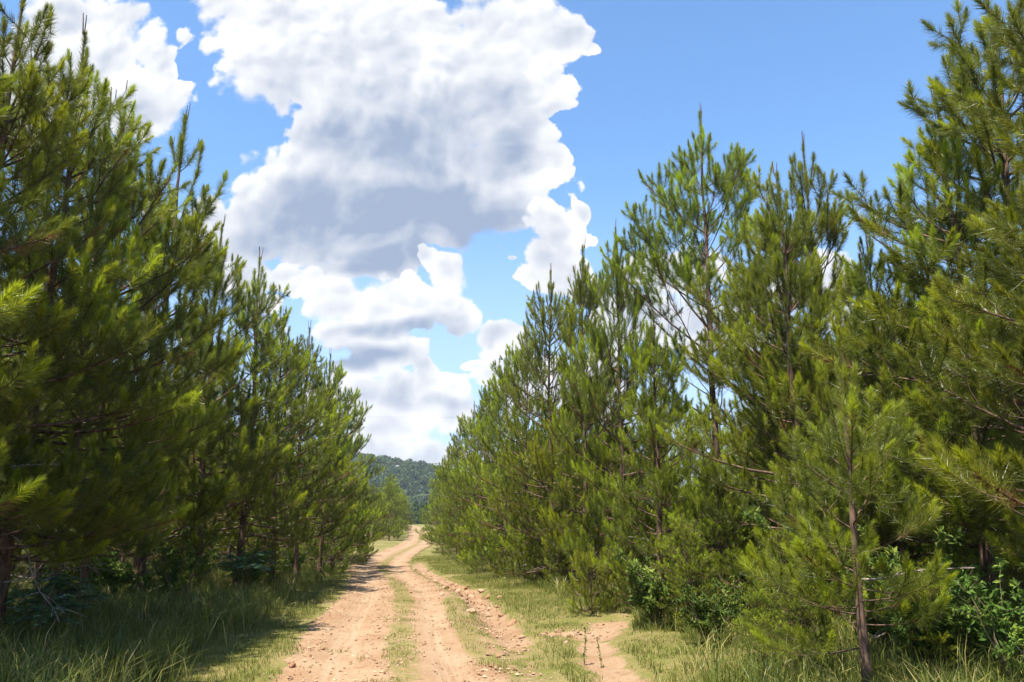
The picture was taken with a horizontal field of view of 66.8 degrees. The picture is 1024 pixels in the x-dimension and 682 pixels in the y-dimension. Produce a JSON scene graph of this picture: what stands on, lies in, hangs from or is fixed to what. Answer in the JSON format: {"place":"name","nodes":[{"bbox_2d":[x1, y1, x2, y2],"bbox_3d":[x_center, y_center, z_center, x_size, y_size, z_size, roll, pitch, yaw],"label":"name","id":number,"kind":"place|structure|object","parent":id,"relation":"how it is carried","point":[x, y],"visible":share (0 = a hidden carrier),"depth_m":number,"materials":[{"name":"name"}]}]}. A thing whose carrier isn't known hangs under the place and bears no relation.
{"place":"outdoors","nodes":[
{"label":"outdoors","id":0,"kind":"place"},
{"bbox_2d":[274,525,499,681],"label":"road","id":1,"kind":"structure","parent":0,"point":[405,550],"depth_m":11.48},
{"bbox_2d":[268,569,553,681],"bbox_3d":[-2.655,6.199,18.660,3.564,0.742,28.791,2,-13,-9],"label":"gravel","id":2,"kind":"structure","parent":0,"point":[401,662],"depth_m":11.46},
{"bbox_2d":[0,547,1023,681],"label":"tall grass","id":3,"kind":"structure","parent":0,"point":[163,621],"depth_m":9.04,"materials":[{"name":"plant"}]},
{"bbox_2d":[0,0,1023,501],"label":"sky","id":4,"kind":"structure","parent":0,"point":[412,171],"materials":[{"name":"blue"}]},
{"bbox_2d":[19,524,1020,681],"bbox_3d":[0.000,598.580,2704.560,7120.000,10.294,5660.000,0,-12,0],"label":"ground","id":5,"kind":"structure","parent":0,"point":[614,666],"depth_m":10.76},
{"bbox_2d":[5,575,26,621],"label":"leafy shrub","id":6,"kind":"object","parent":5,"relation":"on","point":[10,584],"visible":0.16,"depth_m":10.18,"materials":[{"name":"green plant"}]},
{"bbox_2d":[0,308,46,573],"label":"pine tree","id":7,"kind":"object","parent":5,"relation":"on","point":[19,568],"visible":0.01,"depth_m":11.96,"materials":[{"name":"green plant"}]},
{"bbox_2d":[0,71,81,516],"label":"pine tree","id":8,"kind":"object","parent":5,"relation":"on","point":[9,294],"visible":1,"depth_m":7.11,"materials":[{"name":"green plant"}]},
{"bbox_2d":[0,585,94,652],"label":"sumac shrub","id":9,"kind":"object","parent":5,"relation":"on","point":[43,610],"visible":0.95,"depth_m":8.87,"materials":[{"name":"green plant"}]},
{"bbox_2d":[4,291,91,589],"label":"pine tree","id":10,"kind":"object","parent":5,"relation":"on","point":[36,565],"visible":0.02,"depth_m":13.90,"materials":[{"name":"green plant"}]},
{"bbox_2d":[7,570,111,636],"bbox_3d":[-5.824,3.433,10.003,1.084,0.954,1.255,0,-12,0],"label":"sumac shrub","id":11,"kind":"object","parent":5,"relation":"on","point":[61,582],"visible":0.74,"depth_m":9.92,"materials":[{"name":"green plant"}]},
{"bbox_2d":[63,540,119,588],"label":"leafy shrub","id":12,"kind":"object","parent":5,"relation":"on","point":[72,573],"visible":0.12,"depth_m":13.86,"materials":[{"name":"green plant"}]},
{"bbox_2d":[0,0,202,549],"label":"pine tree","id":13,"kind":"object","parent":5,"relation":"on","point":[62,124],"visible":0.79,"depth_m":8.78,"materials":[{"name":"green plant"}]},
{"bbox_2d":[0,13,206,642],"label":"pine tree","id":14,"kind":"object","parent":5,"relation":"on","point":[107,318],"visible":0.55,"depth_m":9.68,"materials":[{"name":"green plant"}]},
{"bbox_2d":[1,132,209,610],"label":"pine tree","id":15,"kind":"object","parent":5,"relation":"on","point":[140,537],"visible":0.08,"depth_m":12.48,"materials":[{"name":"green plant"}]},
{"bbox_2d":[80,551,151,599],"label":"leafy shrub","id":16,"kind":"object","parent":5,"relation":"on","point":[122,577],"visible":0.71,"depth_m":13.12,"materials":[{"name":"green plant"}]},
{"bbox_2d":[0,87,240,621],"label":"pine tree","id":17,"kind":"object","parent":5,"relation":"on","point":[155,293],"visible":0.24,"depth_m":11.23,"materials":[{"name":"green plant"}]},
{"bbox_2d":[54,312,197,569],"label":"pine tree","id":18,"kind":"object","parent":5,"relation":"on","point":[152,550],"visible":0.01,"depth_m":16.97,"materials":[{"name":"green plant"}]},
{"bbox_2d":[96,375,185,567],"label":"pine tree","id":19,"kind":"object","parent":5,"relation":"on","point":[136,546],"visible":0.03,"depth_m":19.36,"materials":[{"name":"green plant"}]},
{"bbox_2d":[0,551,327,649],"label":"shade undergrowth","id":20,"kind":"object","parent":5,"relation":"on","point":[215,561],"visible":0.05,"depth_m":17.74,"materials":[{"name":"green plant"}]},
{"bbox_2d":[141,526,219,599],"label":"leafy shrub","id":21,"kind":"object","parent":5,"relation":"on","point":[169,572],"visible":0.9,"depth_m":13.70,"materials":[{"name":"green plant"}]},
{"bbox_2d":[151,524,210,588],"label":"pine tree","id":22,"kind":"object","parent":5,"relation":"on","point":[201,550],"visible":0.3,"depth_m":15.31,"materials":[{"name":"green plant"}]},
{"bbox_2d":[79,103,292,593],"bbox_3d":[-6.235,0.070,14.802,4.240,10.262,4.192,3,-13,-15],"label":"pine tree","id":23,"kind":"object","parent":5,"relation":"on","point":[214,500],"visible":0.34,"depth_m":14.95,"materials":[{"name":"green plant"}]},
{"bbox_2d":[193,544,219,575],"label":"leafy shrub","id":24,"kind":"object","parent":5,"relation":"on","point":[214,555],"visible":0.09,"depth_m":19.49,"materials":[{"name":"green plant"}]},
{"bbox_2d":[174,393,253,548],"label":"pine tree","id":25,"kind":"object","parent":5,"relation":"on","point":[225,421],"visible":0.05,"depth_m":25.50,"materials":[{"name":"green plant"}]},
{"bbox_2d":[152,216,307,591],"bbox_3d":[-6.381,1.361,16.871,3.398,8.653,3.399,-10,-16,39],"label":"pine tree","id":26,"kind":"object","parent":5,"relation":"on","point":[251,404],"visible":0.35,"depth_m":16.73,"materials":[{"name":"green plant"}]},
{"bbox_2d":[203,550,278,592],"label":"sumac shrub","id":27,"kind":"object","parent":5,"relation":"on","point":[247,564],"visible":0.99,"depth_m":15.66,"materials":[{"name":"green plant"}]},
{"bbox_2d":[212,426,271,561],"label":"pine tree","id":28,"kind":"object","parent":5,"relation":"on","point":[231,545],"visible":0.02,"depth_m":30.54,"materials":[{"name":"green plant"}]},
{"bbox_2d":[223,539,272,587],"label":"leafy shrub","id":29,"kind":"object","parent":5,"relation":"on","point":[256,575],"visible":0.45,"depth_m":17.78,"materials":[{"name":"green plant"}]},
{"bbox_2d":[163,246,351,588],"bbox_3d":[-6.266,1.952,19.532,4.112,8.789,4.580,-9,-15,35],"label":"pine tree","id":30,"kind":"object","parent":5,"relation":"on","point":[311,409],"visible":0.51,"depth_m":19.21,"materials":[{"name":"green plant"}]},
{"bbox_2d":[207,305,330,582],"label":"pine tree","id":31,"kind":"object","parent":5,"relation":"on","point":[294,542],"visible":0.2,"depth_m":21.60,"materials":[{"name":"green plant"}]},
{"bbox_2d":[246,519,294,584],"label":"pine tree","id":32,"kind":"object","parent":5,"relation":"on","point":[272,546],"visible":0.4,"depth_m":20.68,"materials":[{"name":"green plant"}]},
{"bbox_2d":[279,550,307,573],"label":"leafy shrub","id":33,"kind":"object","parent":5,"relation":"on","point":[290,557],"visible":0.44,"depth_m":24.52,"materials":[{"name":"green plant"}]},
{"bbox_2d":[224,320,369,576],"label":"pine tree","id":34,"kind":"object","parent":5,"relation":"on","point":[342,512],"visible":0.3,"depth_m":24.60,"materials":[{"name":"green plant"}]},
{"bbox_2d":[278,347,382,576],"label":"pine tree","id":35,"kind":"object","parent":5,"relation":"on","point":[359,520],"visible":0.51,"depth_m":28.00,"materials":[{"name":"green plant"}]},
{"bbox_2d":[310,450,370,561],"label":"pine tree","id":36,"kind":"object","parent":5,"relation":"on","point":[352,525],"visible":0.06,"depth_m":35.72,"materials":[{"name":"green plant"}]},
{"bbox_2d":[296,387,393,566],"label":"pine tree","id":37,"kind":"object","parent":5,"relation":"on","point":[373,539],"visible":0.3,"depth_m":32.24,"materials":[{"name":"green plant"}]},
{"bbox_2d":[301,452,468,504],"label":"hill woods","id":38,"kind":"object","parent":5,"relation":"on","point":[424,473],"visible":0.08,"depth_m":524.31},
{"bbox_2d":[370,479,403,540],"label":"pine tree","id":39,"kind":"object","parent":5,"relation":"on","point":[387,497],"visible":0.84,"depth_m":78.89,"materials":[{"name":"green plant"}]},
{"bbox_2d":[370,472,404,535],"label":"pine tree","id":40,"kind":"object","parent":5,"relation":"on","point":[394,486],"visible":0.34,"depth_m":83.55,"materials":[{"name":"green plant"}]},
{"bbox_2d":[378,483,409,532],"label":"pine tree","id":41,"kind":"object","parent":5,"relation":"on","point":[399,498],"visible":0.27,"depth_m":89.94,"materials":[{"name":"green plant"}]},
{"bbox_2d":[391,499,451,524],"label":"valley woods","id":42,"kind":"object","parent":5,"relation":"on","point":[415,507],"visible":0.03,"depth_m":197.04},
{"bbox_2d":[414,457,453,540],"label":"pine tree","id":43,"kind":"object","parent":5,"relation":"on","point":[429,507],"visible":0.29,"depth_m":68.47,"materials":[{"name":"green plant"}]},
{"bbox_2d":[431,529,451,555],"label":"pine tree","id":44,"kind":"object","parent":5,"relation":"on","point":[437,549],"visible":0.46,"depth_m":45.67,"materials":[{"name":"green plant"}]},
{"bbox_2d":[425,446,463,536],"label":"pine tree","id":45,"kind":"object","parent":5,"relation":"on","point":[444,460],"visible":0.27,"depth_m":58.72,"materials":[{"name":"green plant"}]},
{"bbox_2d":[429,427,480,551],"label":"pine tree","id":46,"kind":"object","parent":5,"relation":"on","point":[435,533],"visible":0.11,"depth_m":49.23,"materials":[{"name":"green plant"}]},
{"bbox_2d":[442,516,467,554],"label":"pine tree","id":47,"kind":"object","parent":5,"relation":"on","point":[447,547],"visible":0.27,"depth_m":44.30,"materials":[{"name":"green plant"}]},
{"bbox_2d":[424,401,502,554],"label":"pine tree","id":48,"kind":"object","parent":5,"relation":"on","point":[445,531],"visible":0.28,"depth_m":40.02,"materials":[{"name":"green plant"}]},
{"bbox_2d":[468,500,500,563],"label":"pine tree","id":49,"kind":"object","parent":5,"relation":"on","point":[482,539],"visible":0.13,"depth_m":32.32,"materials":[{"name":"green plant"}]},
{"bbox_2d":[435,351,539,572],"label":"pine tree","id":50,"kind":"object","parent":5,"relation":"on","point":[463,489],"visible":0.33,"depth_m":28.03,"materials":[{"name":"green plant"}]},
{"bbox_2d":[452,385,542,564],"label":"pine tree","id":51,"kind":"object","parent":5,"relation":"on","point":[481,408],"visible":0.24,"depth_m":33.31,"materials":[{"name":"green plant"}]},
{"bbox_2d":[459,313,567,574],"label":"pine tree","id":52,"kind":"object","parent":5,"relation":"on","point":[485,475],"visible":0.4,"depth_m":24.01,"materials":[{"name":"green plant"}]},
{"bbox_2d":[497,491,545,576],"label":"pine tree","id":53,"kind":"object","parent":5,"relation":"on","point":[502,553],"visible":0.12,"depth_m":23.84,"materials":[{"name":"green plant"}]},
{"bbox_2d":[522,528,550,581],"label":"pine tree","id":54,"kind":"object","parent":5,"relation":"on","point":[528,537],"visible":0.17,"depth_m":21.68,"materials":[{"name":"green plant"}]},
{"bbox_2d":[520,496,577,585],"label":"pine tree","id":55,"kind":"object","parent":5,"relation":"on","point":[533,526],"visible":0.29,"depth_m":20.59,"materials":[{"name":"green plant"}]},
{"bbox_2d":[487,264,629,587],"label":"pine tree","id":56,"kind":"object","parent":5,"relation":"on","point":[510,495],"visible":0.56,"depth_m":20.81,"materials":[{"name":"green plant"}]},
{"bbox_2d":[528,395,612,572],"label":"pine tree","id":57,"kind":"object","parent":5,"relation":"on","point":[561,478],"visible":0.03,"depth_m":26.21,"materials":[{"name":"green plant"}]},
{"bbox_2d":[545,521,597,588],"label":"pine tree","id":58,"kind":"object","parent":5,"relation":"on","point":[566,572],"visible":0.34,"depth_m":18.57,"materials":[{"name":"green plant"}]},
{"bbox_2d":[562,544,613,615],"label":"pine sapling","id":59,"kind":"object","parent":5,"relation":"on","point":[587,562],"visible":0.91,"depth_m":13.51,"materials":[{"name":"green plant"}]},
{"bbox_2d":[546,371,633,572],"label":"pine tree","id":60,"kind":"object","parent":5,"relation":"on","point":[569,512],"visible":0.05,"depth_m":24.20,"materials":[{"name":"green plant"}]},
{"bbox_2d":[537,236,656,587],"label":"pine tree","id":61,"kind":"object","parent":5,"relation":"on","point":[580,295],"visible":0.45,"depth_m":19.16,"materials":[{"name":"green plant"}]},
{"bbox_2d":[551,221,693,586],"bbox_3d":[2.469,1.336,17.427,3.180,8.962,3.034,-3,-13,14],"label":"pine tree","id":62,"kind":"object","parent":5,"relation":"on","point":[598,344],"visible":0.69,"depth_m":17.28,"materials":[{"name":"green plant"}]},
{"bbox_2d":[577,411,673,548],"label":"pine tree","id":63,"kind":"object","parent":5,"relation":"on","point":[625,470],"visible":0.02,"depth_m":30.81,"materials":[{"name":"green plant"}]},
{"bbox_2d":[602,498,671,606],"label":"pine tree","id":64,"kind":"object","parent":5,"relation":"on","point":[613,593],"visible":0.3,"depth_m":14.00,"materials":[{"name":"green plant"}]},
{"bbox_2d":[614,543,692,628],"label":"leafy shrub","id":65,"kind":"object","parent":5,"relation":"on","point":[648,600],"visible":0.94,"depth_m":11.34,"materials":[{"name":"green plant"}]},
{"bbox_2d":[591,306,742,610],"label":"pine tree","id":66,"kind":"object","parent":5,"relation":"on","point":[649,410],"visible":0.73,"depth_m":13.45,"materials":[{"name":"green plant"}]},
{"bbox_2d":[631,406,710,551],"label":"pine tree","id":67,"kind":"object","parent":5,"relation":"on","point":[667,535],"visible":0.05,"depth_m":33.70,"materials":[{"name":"green plant"}]},
{"bbox_2d":[649,513,732,632],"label":"pine tree","id":68,"kind":"object","parent":5,"relation":"on","point":[676,540],"visible":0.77,"depth_m":11.12,"materials":[{"name":"green plant"}]},
{"bbox_2d":[670,393,738,556],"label":"pine tree","id":69,"kind":"object","parent":5,"relation":"on","point":[720,433],"visible":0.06,"depth_m":34.46,"materials":[{"name":"green plant"}]},
{"bbox_2d":[675,577,745,644],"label":"leafy shrub","id":70,"kind":"object","parent":5,"relation":"on","point":[705,617],"visible":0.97,"depth_m":9.59,"materials":[{"name":"green plant"}]},
{"bbox_2d":[665,446,774,626],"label":"pine tree","id":71,"kind":"object","parent":5,"relation":"on","point":[711,526],"visible":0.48,"depth_m":11.89,"materials":[{"name":"green plant"}]},
{"bbox_2d":[599,103,854,548],"bbox_3d":[4.656,0.013,17.571,5.290,11.513,4.296,1,-12,-3],"label":"pine tree","id":72,"kind":"object","parent":5,"relation":"on","point":[737,183],"visible":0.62,"depth_m":17.46,"materials":[{"name":"green plant"}]},
{"bbox_2d":[707,572,761,624],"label":"leafy shrub","id":73,"kind":"object","parent":5,"relation":"on","point":[727,601],"visible":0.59,"depth_m":10.72,"materials":[{"name":"green plant"}]},
{"bbox_2d":[722,488,781,584],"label":"leafy shrub","id":74,"kind":"object","parent":5,"relation":"on","point":[754,501],"visible":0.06,"depth_m":13.39,"materials":[{"name":"green plant"}]},
{"bbox_2d":[732,578,790,663],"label":"pine tree","id":75,"kind":"object","parent":5,"relation":"on","point":[757,593],"visible":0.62,"depth_m":8.62,"materials":[{"name":"green plant"}]},
{"bbox_2d":[728,339,817,509],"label":"pine tree","id":76,"kind":"object","parent":5,"relation":"on","point":[759,450],"visible":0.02,"depth_m":21.46,"materials":[{"name":"green plant"}]},
{"bbox_2d":[741,553,836,675],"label":"pine tree","id":77,"kind":"object","parent":5,"relation":"on","point":[803,615],"visible":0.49,"depth_m":8.16,"materials":[{"name":"green plant"}]},
{"bbox_2d":[655,162,924,617],"bbox_3d":[4.335,0.743,12.031,3.356,7.502,3.051,9,-15,-35],"label":"pine tree","id":78,"kind":"object","parent":5,"relation":"on","point":[768,229],"visible":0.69,"depth_m":11.81,"materials":[{"name":"green plant"}]},
{"bbox_2d":[739,506,842,628],"bbox_3d":[3.826,3.119,10.477,1.184,1.794,1.819,-7,-14,30],"label":"leafy shrub","id":79,"kind":"object","parent":5,"relation":"on","point":[759,518],"visible":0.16,"depth_m":10.30,"materials":[{"name":"green plant"}]},
{"bbox_2d":[727,332,868,593],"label":"pine tree","id":80,"kind":"object","parent":5,"relation":"on","point":[765,475],"visible":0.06,"depth_m":18.12,"materials":[{"name":"green plant"}]},
{"bbox_2d":[750,523,846,645],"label":"pine tree","id":81,"kind":"object","parent":5,"relation":"on","point":[786,536],"visible":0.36,"depth_m":9.84,"materials":[{"name":"green plant"}]},
{"bbox_2d":[681,132,929,610],"bbox_3d":[4.991,0.438,13.656,4.138,8.915,4.338,-5,-13,21],"label":"pine tree","id":82,"kind":"object","parent":5,"relation":"on","point":[826,222],"visible":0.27,"depth_m":13.60,"materials":[{"name":"green plant"}]},
{"bbox_2d":[763,479,873,629],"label":"pine tree","id":83,"kind":"object","parent":5,"relation":"on","point":[826,563],"visible":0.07,"depth_m":10.92,"materials":[{"name":"green plant"}]},
{"bbox_2d":[771,321,934,596],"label":"pine tree","id":84,"kind":"object","parent":5,"relation":"on","point":[774,485],"visible":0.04,"depth_m":14.51,"materials":[{"name":"green plant"}]},
{"bbox_2d":[734,334,975,681],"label":"pine tree","id":85,"kind":"object","parent":5,"relation":"on","point":[927,578],"visible":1,"depth_m":6.97,"materials":[{"name":"green plant"}]},
{"bbox_2d":[843,562,894,654],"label":"leafy shrub","id":86,"kind":"object","parent":5,"relation":"on","point":[873,631],"visible":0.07,"depth_m":8.76,"materials":[{"name":"green plant"}]},
{"bbox_2d":[816,524,966,660],"bbox_3d":[4.208,2.815,8.642,1.542,1.521,1.004,0,-12,-2],"label":"leafy shrub","id":87,"kind":"object","parent":5,"relation":"on","point":[940,536],"visible":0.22,"depth_m":8.60,"materials":[{"name":"green plant"}]},
{"bbox_2d":[792,232,1000,574],"bbox_3d":[5.314,1.128,10.901,2.731,6.136,2.908,6,-14,-26],"label":"pine tree","id":88,"kind":"object","parent":5,"relation":"on","point":[843,292],"visible":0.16,"depth_m":10.85,"materials":[{"name":"green plant"}]},
{"bbox_2d":[869,504,932,576],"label":"leafy shrub","id":89,"kind":"object","parent":5,"relation":"on","point":[908,548],"visible":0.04,"depth_m":11.07,"materials":[{"name":"green plant"}]},
{"bbox_2d":[790,89,1023,616],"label":"pine tree","id":90,"kind":"object","parent":5,"relation":"on","point":[985,520],"visible":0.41,"depth_m":9.90,"materials":[{"name":"green plant"}]},
{"bbox_2d":[797,0,1023,607],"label":"pine tree","id":91,"kind":"object","parent":5,"relation":"on","point":[963,73],"visible":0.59,"depth_m":9.81,"materials":[{"name":"green plant"}]},
{"bbox_2d":[874,543,972,598],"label":"leafy shrub","id":92,"kind":"object","parent":5,"relation":"on","point":[921,548],"visible":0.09,"depth_m":9.96,"materials":[{"name":"green plant"}]},
{"bbox_2d":[865,555,983,667],"bbox_3d":[4.208,2.883,8.164,0.935,1.198,1.093,0,-12,-1],"label":"leafy shrub","id":93,"kind":"object","parent":5,"relation":"on","point":[898,630],"visible":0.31,"depth_m":7.92,"materials":[{"name":"green plant"}]},
{"bbox_2d":[878,574,982,671],"bbox_3d":[4.263,2.904,7.975,0.973,1.066,0.832,5,-13,-22],"label":"leafy shrub","id":94,"kind":"object","parent":5,"relation":"on","point":[936,625],"visible":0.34,"depth_m":7.83,"materials":[{"name":"green plant"}]},
{"bbox_2d":[889,560,980,679],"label":"pine tree","id":95,"kind":"object","parent":5,"relation":"on","point":[943,638],"visible":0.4,"depth_m":7.80,"materials":[{"name":"green plant"}]},
{"bbox_2d":[876,551,999,663],"bbox_3d":[4.719,2.943,8.511,1.238,1.221,0.806,-5,-13,23],"label":"leafy shrub","id":96,"kind":"object","parent":5,"relation":"on","point":[974,574],"visible":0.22,"depth_m":8.42,"materials":[{"name":"green plant"}]},
{"bbox_2d":[891,0,1023,574],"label":"pine tree","id":97,"kind":"object","parent":5,"relation":"on","point":[1002,378],"visible":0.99,"depth_m":7.61,"materials":[{"name":"green plant"}]},
{"bbox_2d":[893,262,1023,594],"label":"pine tree","id":98,"kind":"object","parent":5,"relation":"on","point":[946,393],"visible":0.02,"depth_m":15.24,"materials":[{"name":"green plant"}]},
{"bbox_2d":[906,265,1023,600],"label":"pine tree","id":99,"kind":"object","parent":5,"relation":"on","point":[1012,418],"visible":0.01,"depth_m":12.76,"materials":[{"name":"green plant"}]},
{"bbox_2d":[935,537,997,653],"bbox_3d":[5.211,2.994,9.052,0.893,1.382,1.049,8,-15,-31],"label":"leafy shrub","id":100,"kind":"object","parent":5,"relation":"on","point":[969,559],"visible":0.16,"depth_m":9.05,"materials":[{"name":"green plant"}]},
{"bbox_2d":[924,520,1022,608],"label":"leafy shrub","id":101,"kind":"object","parent":5,"relation":"on","point":[995,576],"visible":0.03,"depth_m":10.67,"materials":[{"name":"green plant"}]},
{"bbox_2d":[928,585,1021,673],"bbox_3d":[4.707,2.961,8.021,0.750,0.961,0.877,-1,-12,7],"label":"leafy shrub","id":102,"kind":"object","parent":5,"relation":"on","point":[971,638],"visible":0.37,"depth_m":7.88,"materials":[{"name":"green plant"}]},
{"bbox_2d":[944,557,1023,680],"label":"leafy shrub","id":103,"kind":"object","parent":5,"relation":"on","point":[998,627],"visible":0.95,"depth_m":7.39,"materials":[{"name":"green plant"}]},
{"bbox_2d":[989,531,1023,658],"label":"leafy shrub","id":104,"kind":"object","parent":5,"relation":"on","point":[1012,572],"visible":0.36,"depth_m":8.30,"materials":[{"name":"green plant"}]},
{"bbox_2d":[355,463,697,522],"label":"hill","id":105,"kind":"structure","parent":0,"point":[405,489],"depth_m":512.46,"materials":[{"name":"plant"}]},
{"bbox_2d":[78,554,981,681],"bbox_3d":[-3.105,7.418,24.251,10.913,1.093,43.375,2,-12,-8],"label":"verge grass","id":106,"kind":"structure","parent":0,"point":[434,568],"depth_m":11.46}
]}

